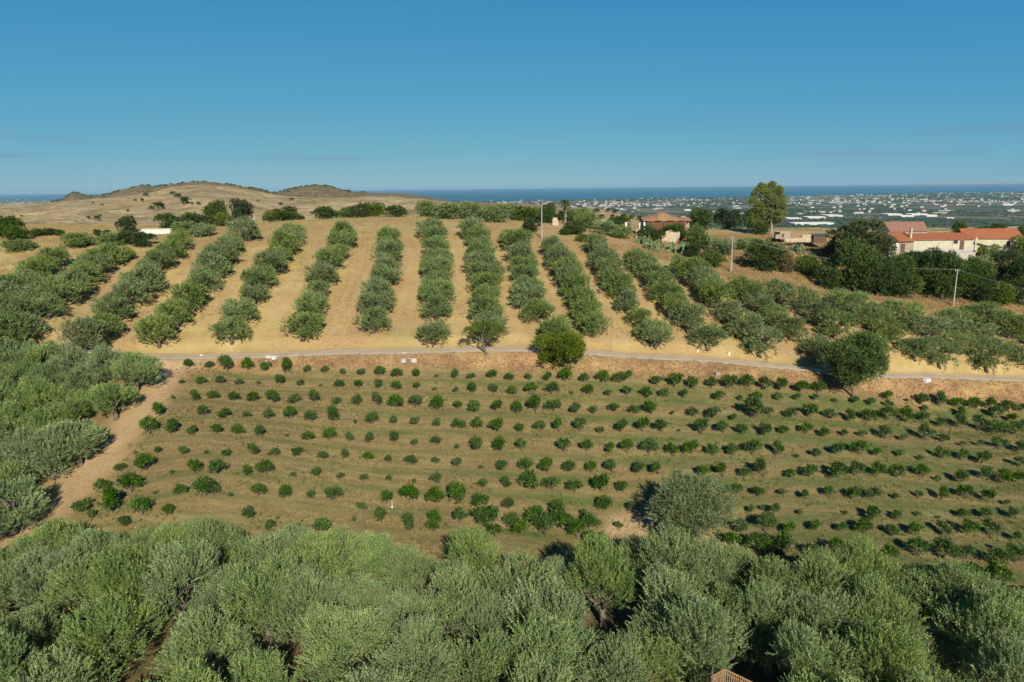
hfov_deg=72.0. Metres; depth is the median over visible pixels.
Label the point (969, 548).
citrus bush
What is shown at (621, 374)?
citrus bush
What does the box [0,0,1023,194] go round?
sky
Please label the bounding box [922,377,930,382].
culvert slab
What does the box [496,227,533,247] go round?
olive tree
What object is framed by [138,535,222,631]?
olive tree
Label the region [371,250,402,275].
olive tree
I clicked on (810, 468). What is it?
citrus bush
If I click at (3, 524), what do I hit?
olive tree
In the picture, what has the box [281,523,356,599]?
olive tree
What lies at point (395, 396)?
citrus bush
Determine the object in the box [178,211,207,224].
broadleaf tree
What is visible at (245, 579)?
olive tree
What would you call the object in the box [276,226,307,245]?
olive tree
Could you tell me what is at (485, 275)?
olive tree
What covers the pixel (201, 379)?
citrus bush
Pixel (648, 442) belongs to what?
citrus bush
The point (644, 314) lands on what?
olive tree
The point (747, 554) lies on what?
olive tree
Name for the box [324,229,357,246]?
olive tree
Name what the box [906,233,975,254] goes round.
farm building
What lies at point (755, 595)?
olive tree
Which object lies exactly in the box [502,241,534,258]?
olive tree
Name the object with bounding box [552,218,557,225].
wall fragment
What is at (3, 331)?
olive tree
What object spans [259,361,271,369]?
citrus bush
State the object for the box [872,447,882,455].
citrus bush
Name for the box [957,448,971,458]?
citrus bush
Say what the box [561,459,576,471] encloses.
citrus bush
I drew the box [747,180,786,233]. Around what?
eucalyptus tree
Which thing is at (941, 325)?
olive tree
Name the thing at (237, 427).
citrus bush
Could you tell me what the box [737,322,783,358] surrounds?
olive tree
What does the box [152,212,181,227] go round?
broadleaf tree
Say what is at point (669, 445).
citrus bush
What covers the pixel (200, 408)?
citrus bush
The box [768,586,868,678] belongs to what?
olive tree
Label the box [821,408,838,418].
citrus bush
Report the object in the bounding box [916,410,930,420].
citrus bush
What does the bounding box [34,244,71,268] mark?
olive tree
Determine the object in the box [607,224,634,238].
olive tree
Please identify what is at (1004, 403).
citrus bush
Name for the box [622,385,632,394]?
citrus bush
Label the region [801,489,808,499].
citrus bush
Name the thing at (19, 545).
olive tree
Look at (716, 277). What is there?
olive tree
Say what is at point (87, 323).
olive tree
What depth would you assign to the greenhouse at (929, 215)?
3218.67 m
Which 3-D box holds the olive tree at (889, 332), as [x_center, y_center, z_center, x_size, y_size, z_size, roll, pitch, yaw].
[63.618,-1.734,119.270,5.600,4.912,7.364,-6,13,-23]
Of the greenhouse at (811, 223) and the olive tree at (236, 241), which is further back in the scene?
the greenhouse at (811, 223)
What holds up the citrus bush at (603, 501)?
on the ground at (74, 483)
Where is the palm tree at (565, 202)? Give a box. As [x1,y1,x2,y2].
[560,199,570,222]
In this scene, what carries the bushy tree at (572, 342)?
on the ground at (74, 483)
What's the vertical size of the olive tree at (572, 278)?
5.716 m
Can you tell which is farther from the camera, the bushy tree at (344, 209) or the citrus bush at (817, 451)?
the bushy tree at (344, 209)
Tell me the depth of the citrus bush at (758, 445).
88.14 m
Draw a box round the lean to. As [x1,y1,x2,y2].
[885,228,915,256]
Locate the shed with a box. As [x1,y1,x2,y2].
[811,233,826,242]
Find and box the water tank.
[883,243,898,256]
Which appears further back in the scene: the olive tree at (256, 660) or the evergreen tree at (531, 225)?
the evergreen tree at (531, 225)
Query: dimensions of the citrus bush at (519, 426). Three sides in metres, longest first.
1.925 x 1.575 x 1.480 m
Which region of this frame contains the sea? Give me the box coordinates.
[0,184,1023,200]
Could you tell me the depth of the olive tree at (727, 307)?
118.77 m
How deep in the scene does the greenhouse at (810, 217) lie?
3177.89 m
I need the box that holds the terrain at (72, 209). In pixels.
[0,182,1023,231]
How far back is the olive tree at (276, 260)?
123.07 m
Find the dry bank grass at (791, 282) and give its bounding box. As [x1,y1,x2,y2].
[207,231,1023,413]
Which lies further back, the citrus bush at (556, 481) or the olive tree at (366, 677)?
the citrus bush at (556, 481)
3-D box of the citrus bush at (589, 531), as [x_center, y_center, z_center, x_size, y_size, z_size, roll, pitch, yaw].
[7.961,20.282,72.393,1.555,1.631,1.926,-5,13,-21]
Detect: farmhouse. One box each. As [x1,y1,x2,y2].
[639,213,691,233]
[879,221,929,233]
[955,228,1022,251]
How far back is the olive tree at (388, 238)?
137.05 m
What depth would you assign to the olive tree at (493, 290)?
118.86 m
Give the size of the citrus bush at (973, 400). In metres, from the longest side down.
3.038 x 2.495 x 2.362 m
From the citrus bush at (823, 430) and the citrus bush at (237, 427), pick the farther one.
the citrus bush at (823, 430)
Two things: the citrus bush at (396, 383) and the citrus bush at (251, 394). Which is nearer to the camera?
the citrus bush at (251, 394)
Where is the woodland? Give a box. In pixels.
[452,192,1023,227]
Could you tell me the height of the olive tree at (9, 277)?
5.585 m
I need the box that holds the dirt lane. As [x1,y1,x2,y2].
[5,346,1023,381]
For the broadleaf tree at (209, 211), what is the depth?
163.35 m
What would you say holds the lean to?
on the ground at (74, 483)
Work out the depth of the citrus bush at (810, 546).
70.61 m
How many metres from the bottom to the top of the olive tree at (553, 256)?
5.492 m
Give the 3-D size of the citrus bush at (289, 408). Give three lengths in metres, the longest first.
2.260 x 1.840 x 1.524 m
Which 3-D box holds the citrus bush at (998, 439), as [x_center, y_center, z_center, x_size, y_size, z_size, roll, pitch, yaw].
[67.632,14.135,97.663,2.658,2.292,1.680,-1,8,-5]
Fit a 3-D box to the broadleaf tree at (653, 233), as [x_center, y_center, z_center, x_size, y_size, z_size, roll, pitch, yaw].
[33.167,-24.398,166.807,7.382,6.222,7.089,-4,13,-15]
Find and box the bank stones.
[400,358,416,362]
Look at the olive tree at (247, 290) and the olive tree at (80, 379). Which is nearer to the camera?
the olive tree at (80, 379)
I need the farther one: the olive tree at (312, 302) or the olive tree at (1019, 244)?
the olive tree at (1019, 244)
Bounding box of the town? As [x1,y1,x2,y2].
[0,192,1023,218]
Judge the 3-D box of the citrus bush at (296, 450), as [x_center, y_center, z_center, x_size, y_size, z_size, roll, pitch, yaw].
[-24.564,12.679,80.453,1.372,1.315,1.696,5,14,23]
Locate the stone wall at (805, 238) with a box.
[784,235,811,241]
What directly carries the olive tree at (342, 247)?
on the ground at (74, 483)
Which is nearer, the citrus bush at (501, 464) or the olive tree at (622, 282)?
the citrus bush at (501, 464)
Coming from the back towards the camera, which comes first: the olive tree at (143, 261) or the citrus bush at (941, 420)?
the olive tree at (143, 261)
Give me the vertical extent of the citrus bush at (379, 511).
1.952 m
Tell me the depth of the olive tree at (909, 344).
116.53 m
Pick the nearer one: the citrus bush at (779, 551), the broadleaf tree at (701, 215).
the citrus bush at (779, 551)
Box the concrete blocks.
[265,355,276,359]
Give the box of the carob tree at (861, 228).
[824,218,898,258]
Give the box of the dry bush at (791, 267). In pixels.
[771,249,797,272]
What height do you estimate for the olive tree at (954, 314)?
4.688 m
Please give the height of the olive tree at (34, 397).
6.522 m
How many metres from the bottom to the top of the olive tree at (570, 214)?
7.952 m
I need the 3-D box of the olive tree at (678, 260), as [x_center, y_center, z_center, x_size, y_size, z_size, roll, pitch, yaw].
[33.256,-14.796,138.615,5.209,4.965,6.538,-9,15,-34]
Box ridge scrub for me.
[51,180,366,201]
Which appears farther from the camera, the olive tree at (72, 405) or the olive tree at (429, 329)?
the olive tree at (429, 329)
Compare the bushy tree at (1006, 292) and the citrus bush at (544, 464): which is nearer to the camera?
the citrus bush at (544, 464)
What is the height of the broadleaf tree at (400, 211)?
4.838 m
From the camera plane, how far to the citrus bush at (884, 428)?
96.09 m
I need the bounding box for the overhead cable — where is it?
[735,237,956,269]
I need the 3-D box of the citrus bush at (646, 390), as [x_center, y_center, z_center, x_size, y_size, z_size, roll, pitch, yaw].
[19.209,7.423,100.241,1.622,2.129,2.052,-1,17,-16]
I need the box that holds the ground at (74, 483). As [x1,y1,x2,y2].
[0,217,1023,681]
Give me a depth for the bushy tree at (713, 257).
148.83 m
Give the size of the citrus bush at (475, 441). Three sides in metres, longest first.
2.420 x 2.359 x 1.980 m
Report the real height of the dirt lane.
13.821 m
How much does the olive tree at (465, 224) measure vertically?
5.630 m
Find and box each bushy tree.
[213,212,235,225]
[260,209,282,221]
[340,206,355,217]
[363,201,386,216]
[513,205,538,220]
[530,329,587,368]
[574,233,587,242]
[685,222,711,247]
[699,248,728,267]
[795,254,820,274]
[810,235,887,291]
[820,237,839,255]
[919,249,968,299]
[988,281,1017,305]
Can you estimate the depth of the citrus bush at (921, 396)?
109.62 m
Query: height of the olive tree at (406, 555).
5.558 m
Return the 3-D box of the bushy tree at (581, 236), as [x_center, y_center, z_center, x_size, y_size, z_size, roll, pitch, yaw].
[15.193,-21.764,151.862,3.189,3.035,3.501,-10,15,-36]
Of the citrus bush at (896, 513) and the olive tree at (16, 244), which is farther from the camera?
the olive tree at (16, 244)
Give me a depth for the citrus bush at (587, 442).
87.02 m
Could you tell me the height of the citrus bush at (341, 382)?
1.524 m
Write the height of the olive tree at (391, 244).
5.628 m
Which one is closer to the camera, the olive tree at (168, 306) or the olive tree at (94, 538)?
the olive tree at (94, 538)
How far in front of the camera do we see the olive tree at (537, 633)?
48.02 m
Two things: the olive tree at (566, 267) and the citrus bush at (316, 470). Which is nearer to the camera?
the citrus bush at (316, 470)
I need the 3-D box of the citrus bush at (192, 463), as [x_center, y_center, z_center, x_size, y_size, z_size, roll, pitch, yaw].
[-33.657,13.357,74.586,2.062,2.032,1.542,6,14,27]
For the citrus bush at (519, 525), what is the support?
on the ground at (74, 483)
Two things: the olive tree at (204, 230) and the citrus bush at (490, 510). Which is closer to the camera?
the citrus bush at (490, 510)
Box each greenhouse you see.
[785,217,801,218]
[789,222,833,224]
[803,216,825,218]
[821,214,842,216]
[880,213,901,214]
[896,215,913,216]
[905,213,927,214]
[920,214,936,216]
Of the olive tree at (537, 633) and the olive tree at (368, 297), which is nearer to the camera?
the olive tree at (537, 633)
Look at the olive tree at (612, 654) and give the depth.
48.06 m
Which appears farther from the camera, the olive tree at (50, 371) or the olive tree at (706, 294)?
the olive tree at (706, 294)
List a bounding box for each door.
[900,244,904,252]
[959,241,963,249]
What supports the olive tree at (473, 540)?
on the ground at (74, 483)
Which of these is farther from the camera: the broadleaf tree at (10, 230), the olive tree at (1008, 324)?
the broadleaf tree at (10, 230)
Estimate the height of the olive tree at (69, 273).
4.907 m
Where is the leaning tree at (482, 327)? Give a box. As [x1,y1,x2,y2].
[461,318,505,354]
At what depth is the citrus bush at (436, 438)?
85.89 m
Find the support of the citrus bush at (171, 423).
on the ground at (74, 483)
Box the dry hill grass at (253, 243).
[0,216,1023,357]
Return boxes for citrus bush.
[70,496,92,511]
[91,478,111,489]
[96,485,120,512]
[112,462,126,471]
[114,470,145,492]
[116,514,132,526]
[128,495,153,515]
[133,452,154,470]
[139,415,158,434]
[151,401,164,415]
[159,503,174,514]
[161,417,178,433]
[171,483,188,494]
[177,446,188,453]
[182,358,192,368]
[186,425,196,433]
[186,457,201,473]
[189,389,199,399]
[190,475,218,496]
[195,375,205,382]
[196,405,208,414]
[205,390,219,398]
[206,458,226,474]
[210,423,221,434]
[215,375,225,381]
[216,407,230,416]
[217,353,234,371]
[220,448,230,454]
[227,390,241,400]
[230,422,244,432]
[240,356,254,371]
[241,505,254,518]
[242,463,251,475]
[246,391,259,401]
[246,442,259,455]
[250,482,266,496]
[253,424,264,437]
[254,458,274,474]
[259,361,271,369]
[262,408,273,416]
[264,387,279,400]
[265,519,274,529]
[267,447,279,455]
[274,374,285,383]
[278,484,291,496]
[281,356,292,373]
[282,405,296,418]
[285,393,301,403]
[290,446,303,455]
[300,431,314,440]
[302,409,318,419]
[305,489,315,497]
[307,389,318,400]
[310,466,320,476]
[312,517,330,531]
[321,427,337,437]
[323,485,342,500]
[326,403,339,421]
[333,379,344,387]
[350,393,362,403]
[353,380,362,386]
[361,451,374,459]
[363,411,379,422]
[365,432,373,442]
[371,391,382,405]
[373,505,386,520]
[374,365,385,374]
[375,378,382,386]
[380,489,393,502]
[386,393,404,407]
[389,430,399,439]
[390,367,403,377]
[390,380,401,388]
[397,480,419,502]
[401,512,414,524]
[403,454,417,464]
[407,393,422,407]
[412,368,419,376]
[424,484,446,503]
[425,518,439,531]
[427,508,441,521]
[429,395,444,409]
[429,472,441,483]
[430,435,441,443]
[447,480,467,503]
[451,418,467,428]
[452,457,461,467]
[452,505,469,523]
[453,400,462,409]
[467,381,476,391]
[467,399,480,409]
[468,434,482,450]
[469,492,490,506]
[470,416,483,428]
[471,503,500,526]
[476,477,487,486]
[486,369,497,378]
[487,523,503,534]
[488,383,497,392]
[488,416,503,431]
[491,399,502,409]
[491,434,505,449]
[496,459,507,470]
[500,475,512,487]
[500,512,519,525]
[502,496,514,510]
[504,373,514,378]
[506,385,517,394]
[510,518,531,533]
[511,399,523,411]
[514,423,524,430]
[515,437,527,451]
[518,456,534,471]
[518,468,540,489]
[524,381,538,393]
[524,504,544,521]
[527,393,540,412]
[533,419,545,431]
[534,508,553,535]
[538,456,552,472]
[539,476,561,490]
[542,399,561,411]
[543,372,552,380]
[545,381,560,394]
[548,498,562,507]
[551,502,573,529]
[553,417,562,429]
[556,437,571,449]
[558,366,572,381]
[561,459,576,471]
[565,479,583,490]
[567,515,586,538]
[570,402,581,413]
[572,417,587,431]
[579,373,590,382]
[580,438,594,449]
[581,510,597,528]
[582,384,593,394]
[582,529,593,538]
[584,459,597,472]
[591,472,610,491]
[594,494,613,510]
[595,370,609,382]
[604,458,615,472]
[606,441,614,451]
[608,402,619,411]
[611,370,629,383]
[615,479,627,492]
[616,418,627,430]
[620,437,633,452]
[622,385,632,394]
[627,405,640,413]
[627,501,638,511]
[632,460,646,472]
[636,416,650,431]
[639,437,659,451]
[640,386,652,395]
[642,400,657,412]
[650,376,662,384]
[651,460,660,474]
[653,418,668,431]
[665,442,678,454]
[668,372,683,386]
[679,387,687,396]
[682,439,699,454]
[686,406,699,414]
[687,375,699,388]
[693,416,709,431]
[697,464,710,475]
[705,443,719,455]
[706,375,718,387]
[706,405,721,418]
[712,390,725,398]
[715,420,729,433]
[716,461,726,474]
[721,374,737,386]
[722,530,742,543]
[726,442,739,455]
[728,482,743,494]
[733,517,748,532]
[734,423,748,432]
[738,466,751,476]
[739,372,755,388]
[740,393,765,418]
[743,439,762,454]
[745,531,774,552]
[751,486,765,494]
[752,390,763,397]
[754,457,766,477]
[757,375,772,388]
[757,510,778,533]
[759,421,772,435]
[769,502,780,513]
[772,439,784,455]
[773,528,793,551]
[773,547,784,558]
[777,377,789,388]
[778,425,790,433]
[783,521,795,532]
[784,406,796,416]
[785,468,795,477]
[794,380,809,392]
[798,463,818,477]
[799,421,813,434]
[801,403,818,417]
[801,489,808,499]
[804,542,819,551]
[807,519,823,531]
[809,381,826,393]
[811,448,821,457]
[818,426,830,436]
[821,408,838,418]
[823,485,838,495]
[828,460,848,477]
[828,536,844,552]
[830,442,845,453]
[836,522,848,531]
[845,408,854,420]
[845,485,861,499]
[847,459,866,474]
[848,439,869,455]
[854,517,874,533]
[858,407,878,421]
[864,486,881,500]
[865,505,882,519]
[870,460,887,477]
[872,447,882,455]
[876,424,893,438]
[877,404,898,421]
[879,540,900,558]
[882,390,892,398]
[884,521,900,535]
[886,463,905,477]
[890,509,902,519]
[898,406,915,421]
[903,561,928,571]
[905,536,931,557]
[908,522,924,533]
[913,392,929,403]
[913,462,932,475]
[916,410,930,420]
[917,422,937,439]
[930,532,958,560]
[933,445,952,457]
[935,389,947,406]
[935,417,947,425]
[936,520,952,535]
[938,433,950,442]
[938,484,949,500]
[947,397,966,406]
[953,412,969,428]
[953,468,970,483]
[955,507,971,519]
[955,543,976,559]
[956,483,974,499]
[957,405,965,415]
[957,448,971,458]
[959,561,981,575]
[961,518,980,534]
[966,396,985,409]
[971,413,993,430]
[974,450,992,463]
[978,465,996,478]
[979,489,996,500]
[979,507,992,518]
[982,517,1002,535]
[982,545,1010,566]
[982,559,1014,582]
[985,396,998,406]
[986,404,1005,418]
[990,419,1011,434]
[991,435,1010,449]
[994,580,1011,594]
[996,467,1014,482]
[998,400,1017,411]
[1005,541,1023,563]
[1006,413,1017,420]
[1006,420,1023,434]
[1007,505,1020,516]
[1011,470,1023,483]
[1011,530,1022,539]
[1012,455,1023,466]
[1014,403,1023,411]
[1015,439,1023,451]
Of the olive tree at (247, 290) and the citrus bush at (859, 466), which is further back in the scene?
the olive tree at (247, 290)
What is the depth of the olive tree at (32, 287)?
102.65 m
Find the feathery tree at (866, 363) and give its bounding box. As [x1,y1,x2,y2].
[815,330,892,397]
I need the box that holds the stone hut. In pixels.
[774,231,790,238]
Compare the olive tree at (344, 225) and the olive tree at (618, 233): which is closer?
the olive tree at (344, 225)
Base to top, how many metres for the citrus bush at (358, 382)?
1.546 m
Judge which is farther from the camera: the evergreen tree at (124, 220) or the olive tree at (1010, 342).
the evergreen tree at (124, 220)
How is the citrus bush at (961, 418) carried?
on the ground at (74, 483)
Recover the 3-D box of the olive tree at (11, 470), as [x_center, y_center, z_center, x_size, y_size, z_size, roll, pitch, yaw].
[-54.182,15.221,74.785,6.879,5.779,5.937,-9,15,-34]
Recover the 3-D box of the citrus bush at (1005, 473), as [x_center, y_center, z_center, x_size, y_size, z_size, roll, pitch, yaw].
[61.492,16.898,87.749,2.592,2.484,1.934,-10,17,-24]
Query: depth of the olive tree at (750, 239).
166.59 m
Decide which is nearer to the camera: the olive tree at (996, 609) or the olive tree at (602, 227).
the olive tree at (996, 609)
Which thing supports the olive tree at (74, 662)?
on the ground at (74, 483)
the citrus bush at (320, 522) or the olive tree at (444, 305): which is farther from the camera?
the olive tree at (444, 305)
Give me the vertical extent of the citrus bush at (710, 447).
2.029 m
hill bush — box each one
[151,202,164,208]
[179,196,190,203]
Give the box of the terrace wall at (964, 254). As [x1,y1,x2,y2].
[955,251,975,259]
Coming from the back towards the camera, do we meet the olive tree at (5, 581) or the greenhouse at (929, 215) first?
the greenhouse at (929, 215)
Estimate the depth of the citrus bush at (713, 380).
103.35 m
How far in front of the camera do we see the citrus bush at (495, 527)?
70.45 m
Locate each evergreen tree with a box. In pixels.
[40,228,57,235]
[92,229,102,235]
[114,215,136,231]
[116,229,136,244]
[131,231,157,246]
[228,197,254,219]
[521,217,540,231]
[679,243,702,257]
[713,207,743,228]
[742,208,759,228]
[858,254,901,296]
[898,250,927,272]
[910,247,950,292]
[966,275,997,303]
[989,248,1021,274]
[1000,255,1023,286]
[1002,279,1023,305]
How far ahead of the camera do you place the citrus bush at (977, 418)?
103.73 m
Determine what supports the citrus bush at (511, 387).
on the ground at (74, 483)
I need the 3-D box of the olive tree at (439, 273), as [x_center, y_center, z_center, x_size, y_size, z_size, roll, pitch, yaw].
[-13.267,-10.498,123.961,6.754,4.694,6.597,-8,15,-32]
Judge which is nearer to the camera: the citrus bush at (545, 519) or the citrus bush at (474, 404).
the citrus bush at (545, 519)
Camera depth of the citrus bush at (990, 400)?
109.66 m
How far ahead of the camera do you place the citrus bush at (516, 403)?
93.79 m
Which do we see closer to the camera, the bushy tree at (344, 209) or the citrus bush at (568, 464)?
the citrus bush at (568, 464)
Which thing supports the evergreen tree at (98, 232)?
on the ground at (74, 483)
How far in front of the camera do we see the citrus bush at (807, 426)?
94.08 m
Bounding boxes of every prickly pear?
[635,235,651,245]
[644,240,661,250]
[662,240,688,253]
[782,241,805,252]
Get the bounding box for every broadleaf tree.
[0,214,26,235]
[1,224,33,240]
[31,228,45,236]
[54,229,64,235]
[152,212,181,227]
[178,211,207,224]
[200,199,229,224]
[270,205,298,220]
[296,215,304,219]
[309,206,339,218]
[347,202,375,216]
[383,204,408,216]
[538,202,556,222]
[548,214,563,221]
[558,228,569,234]
[563,219,586,234]
[607,215,630,226]
[635,225,666,241]
[662,223,688,239]
[688,206,712,229]
[742,238,793,271]
[749,221,769,234]
[819,266,844,290]
[869,252,925,299]
[945,257,1000,298]
[950,219,967,232]
[990,223,1007,227]
[1017,225,1023,236]
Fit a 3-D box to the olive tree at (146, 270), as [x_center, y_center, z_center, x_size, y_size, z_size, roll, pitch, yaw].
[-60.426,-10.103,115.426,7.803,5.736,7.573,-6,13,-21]
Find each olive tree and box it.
[0,238,37,252]
[0,272,37,291]
[0,279,28,310]
[0,288,39,314]
[0,308,31,349]
[0,337,47,382]
[0,357,39,392]
[0,367,11,385]
[0,376,30,419]
[0,383,19,420]
[0,399,36,437]
[0,425,55,480]
[0,426,22,453]
[0,455,5,492]
[0,458,35,508]
[0,473,52,535]
[0,514,16,535]
[0,545,11,576]
[0,558,48,619]
[0,600,71,680]
[0,616,41,681]
[1,324,11,342]
[1,642,112,681]
[2,533,70,562]
[4,311,51,343]
[4,542,84,620]
[5,375,65,421]
[9,268,44,284]
[10,256,58,283]
[11,282,42,310]
[15,404,73,439]
[18,254,62,273]
[19,337,73,380]
[19,361,66,401]
[22,423,89,479]
[24,516,93,562]
[25,290,66,319]
[29,550,111,620]
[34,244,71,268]
[36,274,89,302]
[40,266,95,291]
[45,340,90,377]
[45,418,109,467]
[47,588,172,681]
[48,388,93,421]
[55,315,113,351]
[57,362,103,398]
[58,232,95,246]
[64,258,106,286]
[68,526,127,561]
[75,250,117,271]
[75,340,128,384]
[82,241,127,263]
[82,379,140,420]
[82,540,161,636]
[87,311,127,339]
[88,292,134,316]
[95,231,126,245]
[105,246,136,263]
[108,275,155,309]
[108,349,166,391]
[115,262,168,294]
[116,525,163,567]
[131,311,176,348]
[133,257,164,276]
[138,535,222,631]
[143,246,180,270]
[145,602,257,681]
[146,520,196,584]
[150,296,192,329]
[152,237,187,256]
[159,651,228,681]
[162,228,194,246]
[164,280,212,309]
[170,221,200,235]
[177,515,246,572]
[184,265,225,294]
[184,561,259,629]
[187,222,216,237]
[189,250,234,279]
[202,242,243,263]
[206,312,253,344]
[213,234,244,251]
[213,297,259,321]
[215,532,278,577]
[217,549,316,650]
[221,233,244,239]
[224,215,263,241]
[226,642,296,681]
[238,282,273,300]
[239,264,278,290]
[249,519,317,582]
[250,248,288,270]
[261,244,293,266]
[262,561,356,651]
[267,228,303,251]
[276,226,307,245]
[277,220,305,239]
[277,310,326,341]
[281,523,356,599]
[286,598,395,681]
[292,288,330,314]
[302,260,342,281]
[302,278,331,300]
[311,245,345,270]
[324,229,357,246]
[327,571,387,632]
[329,243,351,260]
[330,219,358,242]
[334,210,350,217]
[340,662,419,681]
[346,529,395,584]
[352,304,392,333]
[355,288,397,316]
[358,275,397,302]
[363,610,462,681]
[365,581,441,659]
[367,262,403,283]
[369,239,405,261]
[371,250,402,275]
[374,225,402,241]
[376,236,398,251]
[381,542,445,594]
[396,556,484,646]
[413,216,446,240]
[414,200,436,216]
[415,318,454,344]
[416,277,457,305]
[418,246,455,264]
[418,254,454,274]
[418,293,454,320]
[419,224,450,239]
[420,268,453,288]
[421,234,450,256]
[431,626,516,681]
[433,201,460,219]
[442,523,504,586]
[451,587,523,669]
[452,200,482,218]
[456,216,487,236]
[462,239,496,260]
[462,248,499,269]
[463,224,492,244]
[465,270,504,292]
[465,547,560,633]
[466,259,506,282]
[467,234,494,248]
[467,294,505,320]
[467,310,510,343]
[468,283,501,308]
[476,205,489,218]
[481,203,510,221]
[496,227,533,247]
[496,573,591,663]
[497,228,525,243]
[498,607,606,681]
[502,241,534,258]
[504,649,573,681]
[505,202,525,220]
[506,254,539,269]
[508,263,540,279]
[508,274,544,296]
[508,280,547,307]
[517,297,555,323]
[524,205,539,218]
[526,555,590,603]
[537,313,573,337]
[540,234,563,251]
[543,241,568,259]
[543,244,575,268]
[550,254,586,280]
[554,263,581,285]
[557,529,638,628]
[558,268,592,295]
[559,206,590,223]
[564,282,596,307]
[564,628,657,681]
[568,293,603,318]
[573,211,600,228]
[574,308,613,337]
[582,231,607,251]
[586,245,621,269]
[589,238,610,257]
[591,219,618,234]
[594,254,626,275]
[597,263,626,287]
[600,272,636,299]
[606,531,662,604]
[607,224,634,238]
[607,623,685,681]
[612,288,640,313]
[622,247,647,266]
[623,307,652,325]
[623,560,701,664]
[626,249,658,275]
[632,317,674,348]
[635,258,669,280]
[636,523,714,609]
[644,267,676,291]
[644,469,740,542]
[647,280,685,299]
[653,588,754,681]
[660,290,691,318]
[667,253,688,276]
[667,301,707,332]
[668,534,749,596]
[675,255,711,281]
[680,579,759,652]
[682,264,720,284]
[688,322,728,350]
[693,274,724,293]
[695,278,738,308]
[707,237,736,255]
[708,300,743,323]
[712,548,767,591]
[722,307,764,341]
[725,572,821,675]
[727,274,748,292]
[732,277,765,300]
[733,239,751,248]
[736,237,765,247]
[736,552,819,630]
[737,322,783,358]
[741,291,774,313]
[759,303,790,326]
[762,279,794,302]
[765,617,870,681]
[766,544,862,624]
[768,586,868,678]
[770,316,808,340]
[777,666,865,681]
[778,285,822,311]
[796,331,830,362]
[798,301,833,325]
[813,534,908,618]
[814,306,857,339]
[821,286,854,308]
[822,571,930,677]
[830,289,871,312]
[836,614,938,681]
[841,329,891,355]
[845,300,892,328]
[858,669,944,681]
[868,318,909,346]
[876,296,928,324]
[880,565,973,638]
[892,335,938,360]
[894,621,962,681]
[903,311,955,337]
[917,664,989,681]
[920,335,965,369]
[920,577,1023,681]
[925,559,1004,661]
[926,307,975,328]
[933,329,980,354]
[948,317,1000,340]
[958,627,1023,681]
[959,300,1004,326]
[962,337,1015,372]
[963,253,996,273]
[976,243,1002,257]
[984,308,1023,338]
[988,336,1020,354]
[1009,344,1023,365]
[1011,234,1023,255]
[1012,323,1023,341]
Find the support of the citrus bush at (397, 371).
on the ground at (74, 483)
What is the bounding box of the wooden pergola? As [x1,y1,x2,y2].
[710,666,751,681]
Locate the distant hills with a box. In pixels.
[914,180,1023,184]
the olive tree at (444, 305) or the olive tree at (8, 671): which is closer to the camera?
the olive tree at (8, 671)
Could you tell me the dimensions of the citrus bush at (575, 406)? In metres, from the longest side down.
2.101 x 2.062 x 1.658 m
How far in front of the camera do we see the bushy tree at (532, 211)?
181.90 m
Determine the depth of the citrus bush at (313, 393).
93.49 m
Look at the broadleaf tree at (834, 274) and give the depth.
140.51 m
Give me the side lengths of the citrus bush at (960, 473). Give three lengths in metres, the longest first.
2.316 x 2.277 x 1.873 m
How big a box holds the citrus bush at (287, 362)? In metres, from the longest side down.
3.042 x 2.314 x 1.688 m
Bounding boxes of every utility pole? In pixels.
[541,203,545,238]
[730,236,734,271]
[952,269,959,305]
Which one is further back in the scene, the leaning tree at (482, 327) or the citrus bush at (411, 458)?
the leaning tree at (482, 327)
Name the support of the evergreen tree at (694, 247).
on the ground at (74, 483)
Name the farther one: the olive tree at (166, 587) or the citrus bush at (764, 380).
the citrus bush at (764, 380)
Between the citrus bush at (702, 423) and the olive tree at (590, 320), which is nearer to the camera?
the citrus bush at (702, 423)
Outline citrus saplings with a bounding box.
[86,360,1023,591]
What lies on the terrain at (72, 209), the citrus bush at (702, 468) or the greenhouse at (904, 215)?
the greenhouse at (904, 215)
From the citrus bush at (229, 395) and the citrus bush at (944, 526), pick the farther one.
the citrus bush at (229, 395)
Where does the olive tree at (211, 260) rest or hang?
on the ground at (74, 483)
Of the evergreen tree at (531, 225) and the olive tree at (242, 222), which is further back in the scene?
the evergreen tree at (531, 225)
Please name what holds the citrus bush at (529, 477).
on the ground at (74, 483)
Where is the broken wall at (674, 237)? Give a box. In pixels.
[635,229,679,242]
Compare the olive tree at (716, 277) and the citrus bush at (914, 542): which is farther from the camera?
the olive tree at (716, 277)
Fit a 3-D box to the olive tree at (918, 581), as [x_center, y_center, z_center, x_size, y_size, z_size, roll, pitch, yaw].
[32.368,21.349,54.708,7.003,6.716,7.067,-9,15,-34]
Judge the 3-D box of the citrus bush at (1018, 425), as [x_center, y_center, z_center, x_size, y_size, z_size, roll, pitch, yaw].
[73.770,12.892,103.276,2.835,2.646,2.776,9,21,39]
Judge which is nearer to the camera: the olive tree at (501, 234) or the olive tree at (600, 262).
the olive tree at (600, 262)
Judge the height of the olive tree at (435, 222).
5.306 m
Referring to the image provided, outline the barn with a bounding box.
[140,228,172,233]

